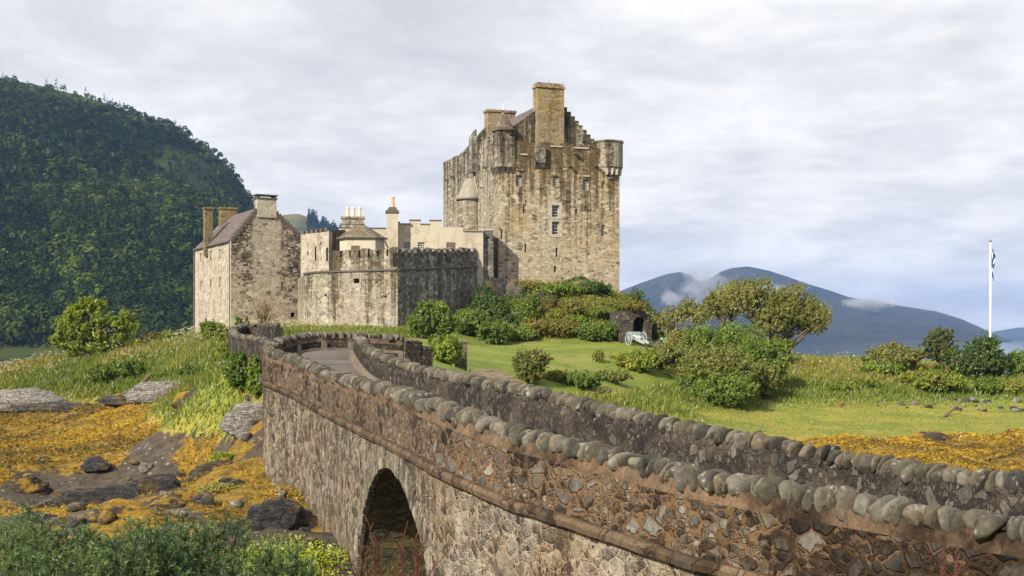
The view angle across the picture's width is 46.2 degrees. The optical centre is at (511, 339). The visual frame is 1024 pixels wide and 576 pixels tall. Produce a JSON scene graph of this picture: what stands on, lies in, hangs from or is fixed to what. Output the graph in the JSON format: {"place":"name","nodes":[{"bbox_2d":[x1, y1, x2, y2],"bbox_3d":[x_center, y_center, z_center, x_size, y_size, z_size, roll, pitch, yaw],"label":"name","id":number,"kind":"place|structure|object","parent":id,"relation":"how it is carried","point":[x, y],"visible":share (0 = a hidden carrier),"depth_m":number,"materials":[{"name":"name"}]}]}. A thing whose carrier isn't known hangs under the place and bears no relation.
{"place":"outdoors","nodes":[
{"label":"outdoors","id":0,"kind":"place"},
{"bbox_2d":[0,79,253,354],"bbox_3d":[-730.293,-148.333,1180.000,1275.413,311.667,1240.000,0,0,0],"label":"hill","id":1,"kind":"structure","parent":0,"point":[36,345],"depth_m":1013.15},
{"bbox_2d":[0,74,254,342],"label":"forest","id":2,"kind":"object","parent":1,"relation":"on","point":[115,259],"visible":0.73,"depth_m":777.76,"materials":[{"name":"green plant"}]},
{"bbox_2d":[281,214,306,276],"bbox_3d":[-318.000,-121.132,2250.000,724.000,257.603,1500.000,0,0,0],"label":"hill","id":3,"kind":"structure","parent":0,"point":[298,222],"depth_m":2230.65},
{"bbox_2d":[306,209,341,231],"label":"forest","id":4,"kind":"object","parent":3,"relation":"on","point":[313,222],"visible":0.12,"depth_m":2214.54,"materials":[{"name":"blue plant"}]},
{"bbox_2d":[298,350,387,375],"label":"road","id":5,"kind":"structure","parent":0,"point":[338,360],"depth_m":47.07,"materials":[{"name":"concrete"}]},
{"bbox_2d":[0,279,1023,575],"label":"ground","id":6,"kind":"structure","parent":0,"point":[160,451],"depth_m":62.45,"materials":[{"name":"green plant"}]},
{"bbox_2d":[0,478,51,494],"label":"rock","id":7,"kind":"object","parent":6,"relation":"on","point":[27,485],"visible":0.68,"depth_m":50.67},
{"bbox_2d":[0,387,65,408],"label":"rock","id":8,"kind":"object","parent":6,"relation":"on","point":[14,397],"visible":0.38,"depth_m":86.21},
{"bbox_2d":[0,402,96,412],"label":"rock","id":9,"kind":"object","parent":6,"relation":"on","point":[51,406],"visible":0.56,"depth_m":84.37,"materials":[{"name":"stone"}]},
{"bbox_2d":[0,498,123,575],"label":"gorse bush","id":10,"kind":"object","parent":6,"relation":"on","point":[6,545],"visible":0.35,"depth_m":10.39,"materials":[{"name":"green plant"}]},
{"bbox_2d":[0,530,160,575],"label":"gorse bush","id":11,"kind":"object","parent":6,"relation":"on","point":[117,561],"visible":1,"depth_m":9.61,"materials":[{"name":"green plant"}]},
{"bbox_2d":[31,484,140,508],"bbox_3d":[-14.718,5.947,43.581,5.549,1.411,1.621,0,0,-16],"label":"rock","id":12,"kind":"object","parent":6,"relation":"on","point":[94,496],"visible":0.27,"depth_m":42.91,"materials":[{"name":"stone"}]},
{"bbox_2d":[48,294,141,357],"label":"tree","id":13,"kind":"object","parent":6,"relation":"on","point":[77,331],"visible":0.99,"depth_m":98.74,"materials":[{"name":"green plant"}]},
{"bbox_2d":[80,456,111,472],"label":"rock","id":14,"kind":"object","parent":6,"relation":"on","point":[94,464],"visible":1,"depth_m":53.57,"materials":[{"name":"stone"}]},
{"bbox_2d":[84,361,118,382],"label":"bush","id":15,"kind":"object","parent":6,"relation":"on","point":[101,372],"visible":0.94,"depth_m":89.55,"materials":[{"name":"green plant"}]},
{"bbox_2d":[96,394,128,406],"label":"rock","id":16,"kind":"object","parent":6,"relation":"on","point":[120,400],"visible":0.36,"depth_m":78.55,"materials":[{"name":"stone"}]},
{"bbox_2d":[41,510,187,575],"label":"gorse bush","id":17,"kind":"object","parent":6,"relation":"on","point":[90,538],"visible":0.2,"depth_m":10.72,"materials":[{"name":"green plant"}]},
{"bbox_2d":[86,498,146,523],"bbox_3d":[-11.369,5.053,35.017,2.011,0.822,1.056,0,0,0],"label":"rock","id":18,"kind":"object","parent":6,"relation":"on","point":[119,508],"visible":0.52,"depth_m":34.75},
{"bbox_2d":[106,356,149,378],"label":"bush","id":19,"kind":"object","parent":6,"relation":"on","point":[125,368],"visible":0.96,"depth_m":88.40,"materials":[{"name":"green plant"}]},
{"bbox_2d":[125,472,181,494],"bbox_3d":[-13.276,5.576,44.001,2.669,1.395,1.431,0,0,0],"label":"rock","id":20,"kind":"object","parent":6,"relation":"on","point":[158,483],"visible":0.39,"depth_m":43.66,"materials":[{"name":"stone"}]},
{"bbox_2d":[124,381,183,403],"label":"rock","id":21,"kind":"object","parent":6,"relation":"on","point":[146,392],"visible":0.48,"depth_m":76.88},
{"bbox_2d":[145,497,185,510],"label":"rock","id":22,"kind":"object","parent":6,"relation":"on","point":[166,503],"visible":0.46,"depth_m":36.87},
{"bbox_2d":[158,488,198,502],"bbox_3d":[-11.260,5.504,41.035,1.840,0.892,1.257,0,0,0],"label":"rock","id":23,"kind":"object","parent":6,"relation":"on","point":[184,494],"visible":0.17,"depth_m":40.83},
{"bbox_2d":[170,388,196,409],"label":"rock","id":24,"kind":"object","parent":6,"relation":"on","point":[177,401],"visible":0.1,"depth_m":59.25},
{"bbox_2d":[103,510,271,575],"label":"gorse bush","id":25,"kind":"object","parent":6,"relation":"on","point":[188,558],"visible":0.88,"depth_m":11.15,"materials":[{"name":"green plant"}]},
{"bbox_2d":[187,458,234,481],"bbox_3d":[-11.401,5.046,46.010,2.084,1.035,1.278,0,0,-17],"label":"rock","id":26,"kind":"object","parent":6,"relation":"on","point":[198,471],"visible":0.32,"depth_m":45.54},
{"bbox_2d":[198,318,227,338],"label":"bush","id":27,"kind":"object","parent":6,"relation":"on","point":[209,328],"visible":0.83,"depth_m":91.45,"materials":[{"name":"green plant"}]},
{"bbox_2d":[186,481,244,493],"bbox_3d":[-10.396,5.219,42.024,2.872,0.572,1.387,0,0,-9],"label":"green weed","id":28,"kind":"object","parent":6,"relation":"on","point":[210,485],"visible":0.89,"depth_m":41.82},
{"bbox_2d":[214,330,228,362],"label":"bush","id":29,"kind":"object","parent":6,"relation":"on","point":[221,348],"visible":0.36,"depth_m":77.74,"materials":[{"name":"green plant"}]},
{"bbox_2d":[221,348,248,394],"bbox_3d":[-12.055,1.444,53.532,1.909,2.218,1.718,0,0,0],"label":"bush","id":30,"kind":"object","parent":6,"relation":"on","point":[236,370],"visible":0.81,"depth_m":53.09,"materials":[{"name":"green plant"}]},
{"bbox_2d":[219,401,262,438],"bbox_3d":[-10.711,3.304,49.279,2.520,1.598,1.831,0,0,0],"label":"rock","id":31,"kind":"object","parent":6,"relation":"on","point":[240,417],"visible":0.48,"depth_m":48.67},
{"bbox_2d":[223,518,262,534],"bbox_3d":[-7.653,5.423,34.455,1.410,0.623,0.876,0,0,0],"label":"rock","id":32,"kind":"object","parent":6,"relation":"on","point":[253,525],"visible":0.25,"depth_m":34.20,"materials":[{"name":"stone"}]},
{"bbox_2d":[193,194,300,332],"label":"gabled house","id":33,"kind":"structure","parent":6,"relation":"on","point":[235,253],"depth_m":114.24,"materials":[{"name":"beige stone"}]},
{"bbox_2d":[246,353,262,400],"bbox_3d":[-10.759,1.525,50.609,1.084,2.305,0.962,0,0,0],"label":"bush","id":34,"kind":"object","parent":6,"relation":"on","point":[253,375],"visible":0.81,"depth_m":50.40,"materials":[{"name":"green plant"}]},
{"bbox_2d":[228,322,282,372],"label":"wall","id":35,"kind":"structure","parent":6,"relation":"on","point":[252,339],"depth_m":55.88,"materials":[{"name":"stone"}]},
{"bbox_2d":[243,280,285,322],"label":"bare shrub","id":36,"kind":"object","parent":6,"relation":"on","point":[264,317],"visible":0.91,"depth_m":83.78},
{"bbox_2d":[181,530,367,575],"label":"green weed","id":37,"kind":"object","parent":6,"relation":"on","point":[311,551],"visible":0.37,"depth_m":31.41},
{"bbox_2d":[233,537,319,575],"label":"gorse bush","id":38,"kind":"object","parent":6,"relation":"on","point":[277,567],"visible":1,"depth_m":10.41,"materials":[{"name":"green plant"}]},
{"bbox_2d":[246,495,317,530],"bbox_3d":[-6.983,5.530,36.426,2.462,1.514,1.712,0,0,-25],"label":"rock","id":39,"kind":"object","parent":6,"relation":"on","point":[282,512],"visible":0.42,"depth_m":35.91,"materials":[{"name":"stone"}]},
{"bbox_2d":[301,227,345,275],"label":"rubble range","id":40,"kind":"structure","parent":6,"relation":"on","point":[319,246],"depth_m":110.28,"materials":[{"name":"stone"}]},
{"bbox_2d":[298,247,478,326],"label":"bastion wall","id":41,"kind":"structure","parent":6,"relation":"on","point":[366,286],"depth_m":100.48,"materials":[{"name":"stone"}]},
{"bbox_2d":[331,515,449,575],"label":"dead dock","id":42,"kind":"object","parent":6,"relation":"on","point":[376,563],"visible":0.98,"depth_m":10.64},
{"bbox_2d":[336,197,483,286],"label":"cream wing","id":43,"kind":"structure","parent":6,"relation":"on","point":[358,234],"depth_m":110.81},
{"bbox_2d":[403,338,422,364],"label":"stepped wall","id":44,"kind":"structure","parent":6,"relation":"on","point":[412,350],"depth_m":53.34,"materials":[{"name":"stone"}]},
{"bbox_2d":[405,312,429,337],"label":"bush","id":45,"kind":"object","parent":6,"relation":"on","point":[417,325],"visible":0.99,"depth_m":87.67,"materials":[{"name":"green plant"}]},
{"bbox_2d":[399,531,435,575],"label":"dead dock","id":46,"kind":"object","parent":6,"relation":"on","point":[417,568],"visible":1,"depth_m":10.36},
{"bbox_2d":[421,346,433,365],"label":"stepped wall","id":47,"kind":"structure","parent":6,"relation":"on","point":[426,355],"depth_m":54.12,"materials":[{"name":"stone"}]},
{"bbox_2d":[411,298,456,338],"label":"bush","id":48,"kind":"object","parent":6,"relation":"on","point":[439,318],"visible":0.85,"depth_m":89.12,"materials":[{"name":"green plant"}]},
{"bbox_2d":[426,333,463,365],"bbox_3d":[-3.269,0.572,59.964,1.837,1.873,1.932,0,0,-19],"label":"bush","id":49,"kind":"object","parent":6,"relation":"on","point":[448,349],"visible":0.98,"depth_m":59.49,"materials":[{"name":"green plant"}]},
{"bbox_2d":[455,339,467,370],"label":"gate pillar","id":50,"kind":"structure","parent":6,"relation":"on","point":[463,362],"depth_m":61.70,"materials":[{"name":"brown stone"}]},
{"bbox_2d":[452,306,490,335],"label":"bush","id":51,"kind":"object","parent":6,"relation":"on","point":[467,321],"visible":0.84,"depth_m":98.23,"materials":[{"name":"green plant"}]},
{"bbox_2d":[479,229,493,282],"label":"wall tower","id":52,"kind":"structure","parent":6,"relation":"on","point":[487,254],"depth_m":110.61,"materials":[{"name":"stone"}]},
{"bbox_2d":[466,291,511,319],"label":"bush","id":53,"kind":"object","parent":6,"relation":"on","point":[491,305],"visible":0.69,"depth_m":102.25,"materials":[{"name":"green plant"}]},
{"bbox_2d":[469,369,519,381],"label":"path","id":54,"kind":"structure","parent":6,"relation":"on","point":[493,373],"depth_m":59.82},
{"bbox_2d":[476,313,513,343],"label":"bush","id":55,"kind":"object","parent":6,"relation":"on","point":[496,331],"visible":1,"depth_m":96.42,"materials":[{"name":"green plant"}]},
{"bbox_2d":[483,277,506,297],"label":"rock","id":56,"kind":"object","parent":6,"relation":"on","point":[498,285],"visible":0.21,"depth_m":107.26,"materials":[{"name":"stone"}]},
{"bbox_2d":[0,318,1022,389],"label":"meadow flowers","id":57,"kind":"object","parent":6,"relation":"on","point":[117,345],"visible":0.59,"depth_m":95.64,"materials":[{"name":"green plant"}]},
{"bbox_2d":[0,315,1023,438],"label":"grass","id":58,"kind":"structure","parent":6,"relation":"on","point":[660,398],"depth_m":86.39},
{"bbox_2d":[0,402,1023,543],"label":"seaweed","id":59,"kind":"object","parent":6,"relation":"on","point":[973,460],"visible":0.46,"depth_m":59.29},
{"bbox_2d":[505,281,525,297],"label":"rock","id":60,"kind":"object","parent":6,"relation":"on","point":[511,287],"visible":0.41,"depth_m":107.02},
{"bbox_2d":[509,319,538,341],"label":"bush","id":61,"kind":"object","parent":6,"relation":"on","point":[522,332],"visible":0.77,"depth_m":98.45,"materials":[{"name":"green plant"}]},
{"bbox_2d":[510,293,540,326],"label":"bush","id":62,"kind":"object","parent":6,"relation":"on","point":[525,309],"visible":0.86,"depth_m":100.47,"materials":[{"name":"green plant"}]},
{"bbox_2d":[510,342,553,383],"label":"bush","id":63,"kind":"object","parent":6,"relation":"on","point":[530,366],"visible":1,"depth_m":65.49,"materials":[{"name":"green plant"}]},
{"bbox_2d":[443,82,623,291],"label":"castle keep","id":64,"kind":"structure","parent":6,"relation":"on","point":[536,187],"depth_m":115.62,"materials":[{"name":"stone"}]},
{"bbox_2d":[549,218,561,236],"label":"window","id":65,"kind":"structure","parent":64,"relation":"in","point":[553,226],"depth_m":115.19,"materials":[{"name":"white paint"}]},
{"bbox_2d":[519,318,547,336],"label":"bush","id":66,"kind":"object","parent":6,"relation":"on","point":[537,328],"visible":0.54,"depth_m":99.61,"materials":[{"name":"green plant"}]},
{"bbox_2d":[537,293,558,310],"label":"bush","id":67,"kind":"object","parent":6,"relation":"on","point":[553,302],"visible":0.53,"depth_m":103.63,"materials":[{"name":"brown plant"}]},
{"bbox_2d":[536,306,564,321],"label":"bush","id":68,"kind":"object","parent":6,"relation":"on","point":[544,314],"visible":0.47,"depth_m":101.63,"materials":[{"name":"green plant"}]},
{"bbox_2d":[531,313,583,337],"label":"bush","id":69,"kind":"object","parent":6,"relation":"on","point":[559,328],"visible":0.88,"depth_m":99.16,"materials":[{"name":"green plant"}]},
{"bbox_2d":[545,279,576,297],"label":"bush","id":70,"kind":"object","parent":6,"relation":"on","point":[556,289],"visible":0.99,"depth_m":106.26,"materials":[{"name":"green plant"}]},
{"bbox_2d":[543,368,579,381],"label":"bush","id":71,"kind":"object","parent":6,"relation":"on","point":[555,374],"visible":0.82,"depth_m":67.62,"materials":[{"name":"green plant"}]},
{"bbox_2d":[554,298,586,316],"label":"bush","id":72,"kind":"object","parent":6,"relation":"on","point":[573,307],"visible":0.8,"depth_m":102.42,"materials":[{"name":"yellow plant"}]},
{"bbox_2d":[468,275,676,342],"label":"undergrowth","id":73,"kind":"object","parent":6,"relation":"on","point":[622,297],"visible":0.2,"depth_m":108.32,"materials":[{"name":"green plant"}]},
{"bbox_2d":[559,364,608,387],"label":"bush","id":74,"kind":"object","parent":6,"relation":"on","point":[584,379],"visible":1,"depth_m":67.45,"materials":[{"name":"green plant"}]},
{"bbox_2d":[571,321,608,341],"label":"bush","id":75,"kind":"object","parent":6,"relation":"on","point":[593,332],"visible":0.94,"depth_m":98.35,"materials":[{"name":"green plant"}]},
{"bbox_2d":[576,278,613,296],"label":"bush","id":76,"kind":"object","parent":6,"relation":"on","point":[598,288],"visible":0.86,"depth_m":108.21,"materials":[{"name":"green plant"}]},
{"bbox_2d":[587,305,615,319],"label":"bush","id":77,"kind":"object","parent":6,"relation":"on","point":[598,312],"visible":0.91,"depth_m":102.39,"materials":[{"name":"green plant"}]},
{"bbox_2d":[600,320,618,340],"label":"bush","id":78,"kind":"object","parent":6,"relation":"on","point":[612,329],"visible":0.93,"depth_m":98.59,"materials":[{"name":"green plant"}]},
{"bbox_2d":[586,367,633,382],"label":"bush","id":79,"kind":"object","parent":6,"relation":"on","point":[618,375],"visible":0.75,"depth_m":71.60,"materials":[{"name":"green plant"}]},
{"bbox_2d":[598,296,623,310],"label":"bush","id":80,"kind":"object","parent":6,"relation":"on","point":[605,302],"visible":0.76,"depth_m":103.67,"materials":[{"name":"green plant"}]},
{"bbox_2d":[610,309,651,342],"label":"ruined wall","id":81,"kind":"structure","parent":6,"relation":"on","point":[635,321],"depth_m":99.13,"materials":[{"name":"stone"}]},
{"bbox_2d":[619,301,649,311],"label":"bush","id":82,"kind":"object","parent":81,"relation":"on","point":[634,306],"visible":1,"depth_m":98.86,"materials":[{"name":"green plant"}]},
{"bbox_2d":[625,332,648,344],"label":"cannon","id":83,"kind":"object","parent":6,"relation":"on","point":[636,336],"visible":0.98,"depth_m":97.80,"materials":[{"name":"white paint"}]},
{"bbox_2d":[614,349,663,372],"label":"bush","id":84,"kind":"object","parent":6,"relation":"on","point":[639,361],"visible":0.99,"depth_m":79.50,"materials":[{"name":"green plant"}]},
{"bbox_2d":[259,331,1023,575],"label":"stone bridge","id":85,"kind":"structure","parent":6,"relation":"on","point":[482,475],"depth_m":19.75,"materials":[{"name":"stone"}]},
{"bbox_2d":[631,343,687,369],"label":"bush","id":86,"kind":"object","parent":6,"relation":"on","point":[668,355],"visible":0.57,"depth_m":82.17,"materials":[{"name":"green plant"}]},
{"bbox_2d":[652,320,676,340],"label":"bush","id":87,"kind":"object","parent":6,"relation":"on","point":[658,332],"visible":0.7,"depth_m":100.26,"materials":[{"name":"green plant"}]},
{"bbox_2d":[662,327,693,371],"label":"bush","id":88,"kind":"object","parent":6,"relation":"on","point":[676,337],"visible":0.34,"depth_m":85.11,"materials":[{"name":"green plant"}]},
{"bbox_2d":[655,295,709,338],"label":"tree","id":89,"kind":"object","parent":6,"relation":"on","point":[683,311],"visible":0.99,"depth_m":93.83,"materials":[{"name":"green plant"}]},
{"bbox_2d":[662,317,728,368],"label":"bush","id":90,"kind":"object","parent":6,"relation":"on","point":[700,334],"visible":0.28,"depth_m":85.43,"materials":[{"name":"green plant"}]},
{"bbox_2d":[675,367,760,407],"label":"bush","id":91,"kind":"object","parent":6,"relation":"on","point":[731,388],"visible":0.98,"depth_m":77.99,"materials":[{"name":"green plant"}]},
{"bbox_2d":[671,337,766,386],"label":"bush","id":92,"kind":"object","parent":6,"relation":"on","point":[698,358],"visible":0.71,"depth_m":79.65,"materials":[{"name":"green plant"}]},
{"bbox_2d":[699,275,749,325],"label":"tree","id":93,"kind":"object","parent":6,"relation":"on","point":[710,303],"visible":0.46,"depth_m":98.83,"materials":[{"name":"green plant"}]},
{"bbox_2d":[701,313,767,356],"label":"bush","id":94,"kind":"object","parent":6,"relation":"on","point":[729,333],"visible":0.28,"depth_m":87.65,"materials":[{"name":"green plant"}]},
{"bbox_2d":[737,329,789,375],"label":"bush","id":95,"kind":"object","parent":6,"relation":"on","point":[771,352],"visible":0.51,"depth_m":84.40,"materials":[{"name":"green plant"}]},
{"bbox_2d":[750,359,785,397],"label":"bush","id":96,"kind":"object","parent":6,"relation":"on","point":[771,381],"visible":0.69,"depth_m":82.45,"materials":[{"name":"green plant"}]},
{"bbox_2d":[716,274,832,356],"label":"tree","id":97,"kind":"object","parent":6,"relation":"on","point":[773,313],"visible":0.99,"depth_m":96.50,"materials":[{"name":"green plant"}]},
{"bbox_2d":[825,375,859,389],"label":"bush","id":98,"kind":"object","parent":6,"relation":"on","point":[844,384],"visible":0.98,"depth_m":86.53,"materials":[{"name":"green plant"}]},
{"bbox_2d":[857,360,905,376],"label":"bush","id":99,"kind":"object","parent":6,"relation":"on","point":[890,368],"visible":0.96,"depth_m":90.41,"materials":[{"name":"green plant"}]},
{"bbox_2d":[861,338,926,369],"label":"bush","id":100,"kind":"object","parent":6,"relation":"on","point":[892,351],"visible":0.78,"depth_m":92.02,"materials":[{"name":"green plant"}]},
{"bbox_2d":[904,431,950,440],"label":"rock","id":101,"kind":"object","parent":6,"relation":"on","point":[937,436],"visible":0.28,"depth_m":61.54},
{"bbox_2d":[912,364,968,392],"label":"bush","id":102,"kind":"object","parent":6,"relation":"on","point":[930,379],"visible":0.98,"depth_m":87.11,"materials":[{"name":"green plant"}]},
{"bbox_2d":[918,325,966,369],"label":"tree","id":103,"kind":"object","parent":6,"relation":"on","point":[944,353],"visible":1,"depth_m":91.92,"materials":[{"name":"green plant"}]},
{"bbox_2d":[929,537,961,575],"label":"dead dock","id":104,"kind":"object","parent":6,"relation":"on","point":[943,565],"visible":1,"depth_m":9.62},
{"bbox_2d":[952,329,1020,379],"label":"tree","id":105,"kind":"object","parent":6,"relation":"on","point":[983,356],"visible":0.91,"depth_m":91.41,"materials":[{"name":"green plant"}]},
{"bbox_2d":[971,377,1003,394],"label":"bush","id":106,"kind":"object","parent":6,"relation":"on","point":[988,384],"visible":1,"depth_m":87.51,"materials":[{"name":"green plant"}]},
{"bbox_2d":[989,240,995,336],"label":"flagpole","id":107,"kind":"object","parent":6,"relation":"on","point":[992,256],"visible":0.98,"depth_m":107.95,"materials":[{"name":"metal"}]},
{"bbox_2d":[995,376,1023,394],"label":"bush","id":108,"kind":"object","parent":6,"relation":"on","point":[1015,385],"visible":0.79,"depth_m":87.55,"materials":[{"name":"green plant"}]},
{"bbox_2d":[1001,345,1023,376],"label":"bush","id":109,"kind":"object","parent":6,"relation":"on","point":[1019,367],"visible":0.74,"depth_m":92.39,"materials":[{"name":"green plant"}]},
{"bbox_2d":[0,341,1023,365],"bbox_3d":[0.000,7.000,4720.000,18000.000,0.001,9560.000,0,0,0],"label":"water","id":110,"kind":"structure","parent":0,"point":[852,349],"depth_m":988.30,"materials":[{"name":"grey liquid"}]},
{"bbox_2d":[0,0,1023,331],"label":"sky","id":111,"kind":"structure","parent":0,"point":[872,150],"materials":[{"name":"white"}]},
{"bbox_2d":[620,267,1011,342],"bbox_3d":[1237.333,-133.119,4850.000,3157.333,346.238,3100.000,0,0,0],"label":"mountain","id":112,"kind":"structure","parent":0,"point":[855,320],"depth_m":4377.40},
{"bbox_2d":[992,327,1023,340],"bbox_3d":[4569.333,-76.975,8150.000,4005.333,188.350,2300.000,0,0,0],"label":"mountain","id":113,"kind":"structure","parent":0,"point":[1014,334],"depth_m":7863.64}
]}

